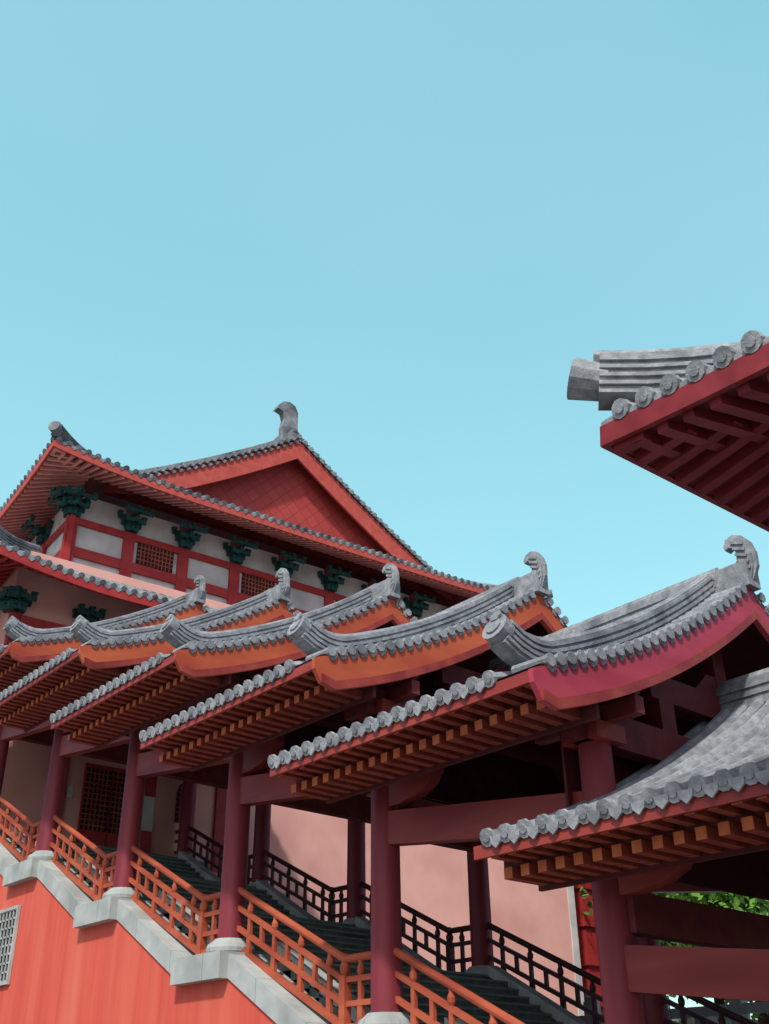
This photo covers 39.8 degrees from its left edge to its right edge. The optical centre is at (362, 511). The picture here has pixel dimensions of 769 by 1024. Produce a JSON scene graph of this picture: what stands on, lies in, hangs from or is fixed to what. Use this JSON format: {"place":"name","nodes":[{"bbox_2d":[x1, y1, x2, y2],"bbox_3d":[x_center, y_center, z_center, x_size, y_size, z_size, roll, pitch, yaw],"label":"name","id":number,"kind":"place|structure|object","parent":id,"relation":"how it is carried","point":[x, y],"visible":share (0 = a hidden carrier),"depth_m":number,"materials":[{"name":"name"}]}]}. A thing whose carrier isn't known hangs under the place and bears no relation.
{"place":"outdoors","nodes":[
{"label":"outdoors","id":0,"kind":"place"},
{"bbox_2d":[0,555,150,607],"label":"rafters","id":1,"kind":"object","parent":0,"point":[7,566],"visible":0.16,"depth_m":31.59,"materials":[{"name":"red wood"}]},
{"bbox_2d":[0,545,164,606],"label":"eave fascia","id":2,"kind":"structure","parent":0,"point":[67,577],"depth_m":31.24,"materials":[{"name":"red wood"}]},
{"bbox_2d":[0,526,218,611],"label":"roof tiles","id":3,"kind":"object","parent":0,"point":[10,542],"visible":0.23,"depth_m":31.90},
{"bbox_2d":[0,874,275,1023],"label":"corridor wall","id":4,"kind":"structure","parent":0,"point":[63,971],"depth_m":20.53,"materials":[{"name":"red paint"}]},
{"bbox_2d":[0,910,15,980],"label":"recess window","id":5,"kind":"structure","parent":4,"relation":"in","point":[7,940],"depth_m":23.87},
{"bbox_2d":[0,905,20,985],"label":"lattice window","id":6,"kind":"structure","parent":4,"relation":"in","point":[17,908],"depth_m":23.71,"materials":[{"name":"wood"}]},
{"bbox_2d":[0,825,587,1023],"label":"stone base","id":7,"kind":"object","parent":4,"relation":"on","point":[182,964],"visible":0.61,"depth_m":19.20,"materials":[{"name":"grey stone"}]},
{"bbox_2d":[0,795,524,1023],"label":"railing","id":8,"kind":"object","parent":7,"relation":"on","point":[344,1001],"visible":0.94,"depth_m":17.20,"materials":[{"name":"orange wood"}]},
{"bbox_2d":[0,717,668,1023],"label":"columns","id":9,"kind":"structure","parent":7,"relation":"on","point":[622,1004],"depth_m":18.03,"materials":[{"name":"red wood"}]},
{"bbox_2d":[0,559,768,847],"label":"corridor tile rows","id":10,"kind":"object","parent":9,"relation":"on","point":[726,748],"visible":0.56,"depth_m":15.27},
{"bbox_2d":[194,535,759,598],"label":"ridge ornaments","id":11,"kind":"object","parent":10,"relation":"on","point":[742,547],"visible":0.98,"depth_m":19.16},
{"bbox_2d":[528,588,768,710],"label":"bargeboard","id":12,"kind":"object","parent":10,"relation":"attached to","point":[569,681],"visible":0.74,"depth_m":13.07,"materials":[{"name":"red wood"}]},
{"bbox_2d":[0,621,768,1001],"bbox_3d":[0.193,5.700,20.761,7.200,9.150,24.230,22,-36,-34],"label":"beams","id":13,"kind":"structure","parent":9,"relation":"on","point":[712,972],"depth_m":13.93,"materials":[{"name":"red wood"}]},
{"bbox_2d":[0,654,768,885],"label":"rafters","id":14,"kind":"object","parent":13,"relation":"on","point":[404,763],"visible":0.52,"depth_m":14.91,"materials":[{"name":"brown wood"}]},
{"bbox_2d":[0,622,768,900],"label":"corridor roof boards","id":15,"kind":"object","parent":14,"relation":"on","point":[478,775],"visible":0.13,"depth_m":16.05,"materials":[{"name":"red wood"}]},
{"bbox_2d":[0,653,768,878],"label":"rafter ends","id":16,"kind":"object","parent":14,"relation":"attached to","point":[701,831],"visible":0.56,"depth_m":12.99,"materials":[{"name":"wood"}]},
{"bbox_2d":[174,826,757,1023],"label":"railing","id":17,"kind":"object","parent":7,"relation":"on","point":[450,960],"visible":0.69,"depth_m":21.85,"materials":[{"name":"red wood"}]},
{"bbox_2d":[0,485,455,622],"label":"roof brackets","id":18,"kind":"object","parent":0,"point":[19,598],"visible":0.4,"depth_m":37.53,"materials":[{"name":"green wood"}]},
{"bbox_2d":[2,443,468,606],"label":"hall roof boards","id":19,"kind":"object","parent":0,"point":[91,485],"visible":0.08,"depth_m":47.07,"materials":[{"name":"red wood"}]},
{"bbox_2d":[0,447,478,597],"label":"rafters","id":20,"kind":"object","parent":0,"point":[35,494],"visible":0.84,"depth_m":37.85,"materials":[{"name":"red wood"}]},
{"bbox_2d":[0,421,552,598],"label":"roof tiles","id":21,"kind":"object","parent":20,"relation":"on","point":[60,433],"visible":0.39,"depth_m":40.91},
{"bbox_2d":[273,401,300,440],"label":"roof finial","id":22,"kind":"object","parent":21,"relation":"on","point":[286,412],"visible":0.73,"depth_m":46.23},
{"bbox_2d":[54,439,426,567],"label":"roof tiles","id":23,"kind":"object","parent":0,"point":[357,501],"visible":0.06,"depth_m":45.50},
{"bbox_2d":[0,439,486,593],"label":"eave fascia","id":24,"kind":"structure","parent":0,"point":[55,443],"depth_m":37.50,"materials":[{"name":"red wood"}]},
{"bbox_2d":[103,459,435,595],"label":"gable wall","id":25,"kind":"structure","parent":0,"point":[294,492],"depth_m":44.15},
{"bbox_2d":[103,441,451,599],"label":"bargeboard","id":26,"kind":"object","parent":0,"point":[342,497],"visible":0.71,"depth_m":44.45,"materials":[{"name":"red wood"}]},
{"bbox_2d":[0,830,555,1023],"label":"stairs","id":27,"kind":"structure","parent":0,"point":[309,989],"depth_m":19.76,"materials":[{"name":"orange wood"}]},
{"bbox_2d":[17,834,563,1023],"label":"railing","id":28,"kind":"object","parent":27,"relation":"on","point":[404,967],"visible":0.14,"depth_m":21.30,"materials":[{"name":"orange wood"}]},
{"bbox_2d":[8,594,565,690],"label":"bargeboards","id":29,"kind":"object","parent":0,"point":[348,667],"visible":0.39,"depth_m":19.13,"materials":[{"name":"orange wood"}]},
{"bbox_2d":[4,590,763,679],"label":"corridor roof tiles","id":30,"kind":"object","parent":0,"point":[508,676],"visible":0.15,"depth_m":15.50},
{"bbox_2d":[0,611,768,860],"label":"fascia board","id":31,"kind":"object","parent":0,"point":[695,804],"depth_m":14.15,"materials":[{"name":"red wood"}]},
{"bbox_2d":[0,0,768,1019],"label":"sky","id":32,"kind":"structure","parent":0,"point":[403,225],"materials":[{"name":"blue"}]},
{"bbox_2d":[567,330,768,425],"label":"roof tiles","id":33,"kind":"object","parent":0,"point":[619,384],"visible":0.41,"depth_m":9.56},
{"bbox_2d":[582,888,768,1023],"bbox_3d":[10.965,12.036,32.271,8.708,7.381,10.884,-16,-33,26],"label":"tree leaves","id":34,"kind":"object","parent":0,"point":[713,897],"visible":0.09,"depth_m":29.91,"materials":[{"name":"green plant"}]},
{"bbox_2d":[600,343,768,531],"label":"fascia board","id":35,"kind":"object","parent":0,"point":[720,381],"depth_m":8.87,"materials":[{"name":"red wood"}]},
{"bbox_2d":[612,373,768,523],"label":"pavilion roof boards","id":36,"kind":"object","parent":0,"point":[761,378],"visible":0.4,"depth_m":9.68,"materials":[{"name":"red wood"}]},
{"bbox_2d":[613,371,768,525],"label":"rafters","id":37,"kind":"object","parent":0,"point":[715,441],"visible":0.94,"depth_m":9.39,"materials":[{"name":"red wood"}]},
{"bbox_2d":[737,895,745,908],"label":"tree leaves","id":38,"kind":"object","parent":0,"point":[741,899],"visible":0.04,"depth_m":29.66,"materials":[{"name":"green plant"}]},
{"bbox_3d":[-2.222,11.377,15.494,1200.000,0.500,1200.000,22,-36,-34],"label":"ground","id":39,"kind":"structure","parent":0,"visible":0},
{"bbox_2d":[4,494,450,872],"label":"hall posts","id":40,"kind":"object","parent":39,"relation":"on","point":[125,565],"visible":0.33,"depth_m":36.47,"materials":[{"name":"red wood"}]},
{"bbox_2d":[0,550,577,1015],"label":"hall wall","id":41,"kind":"structure","parent":39,"relation":"on","point":[434,878],"depth_m":34.55,"materials":[{"name":"pink paint"}]},
{"bbox_2d":[80,543,274,833],"bbox_3d":[-2.280,7.021,37.186,15.311,10.350,1.610,19,-35,-30],"label":"window lattice","id":42,"kind":"object","parent":41,"relation":"in","point":[122,777],"visible":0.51,"depth_m":31.32,"materials":[{"name":"brown wood"}]},
{"bbox_2d":[80,542,337,833],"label":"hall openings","id":43,"kind":"object","parent":41,"relation":"in","point":[120,773],"visible":0.43,"depth_m":31.27,"materials":[{"name":"red wood"}]},
{"bbox_2d":[30,497,447,618],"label":"wall","id":44,"kind":"structure","parent":41,"relation":"on","point":[106,514],"depth_m":38.27,"materials":[{"name":"white paint"}]},
{"bbox_2d":[66,786,583,1015],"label":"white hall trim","id":45,"kind":"structure","parent":41,"relation":"attached to","point":[148,813],"depth_m":38.64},
{"bbox_2d":[577,994,768,1023],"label":"terrace stone","id":46,"kind":"object","parent":39,"relation":"on","point":[745,1008],"visible":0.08,"depth_m":19.64,"materials":[{"name":"grey stone"}]},
{"bbox_2d":[574,883,603,1013],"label":"red kiosk","id":47,"kind":"object","parent":46,"relation":"on","point":[588,950],"visible":0.14,"depth_m":41.03,"materials":[{"name":"red wood"}]},
{"bbox_2d":[672,1016,757,1023],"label":"white parapet","id":48,"kind":"structure","parent":46,"relation":"on","point":[712,1018],"depth_m":39.98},
{"bbox_2d":[714,998,724,1016],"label":"tree trunk","id":49,"kind":"object","parent":46,"relation":"on","point":[718,1001],"depth_m":42.05,"materials":[{"name":"brown plant"}]},
{"bbox_2d":[755,1001,768,1023],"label":"tree trunk","id":50,"kind":"object","parent":46,"relation":"on","point":[761,1020],"visible":0.02,"depth_m":36.94,"materials":[{"name":"brown plant"}]},
{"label":"tree leaves","id":51,"kind":"object","parent":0,"visible":0},
{"bbox_2d":[580,892,751,1017],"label":"tree leaves","id":52,"kind":"object","parent":51,"relation":"attached to","point":[589,904],"depth_m":41.06,"materials":[{"name":"green plant"}]}
]}

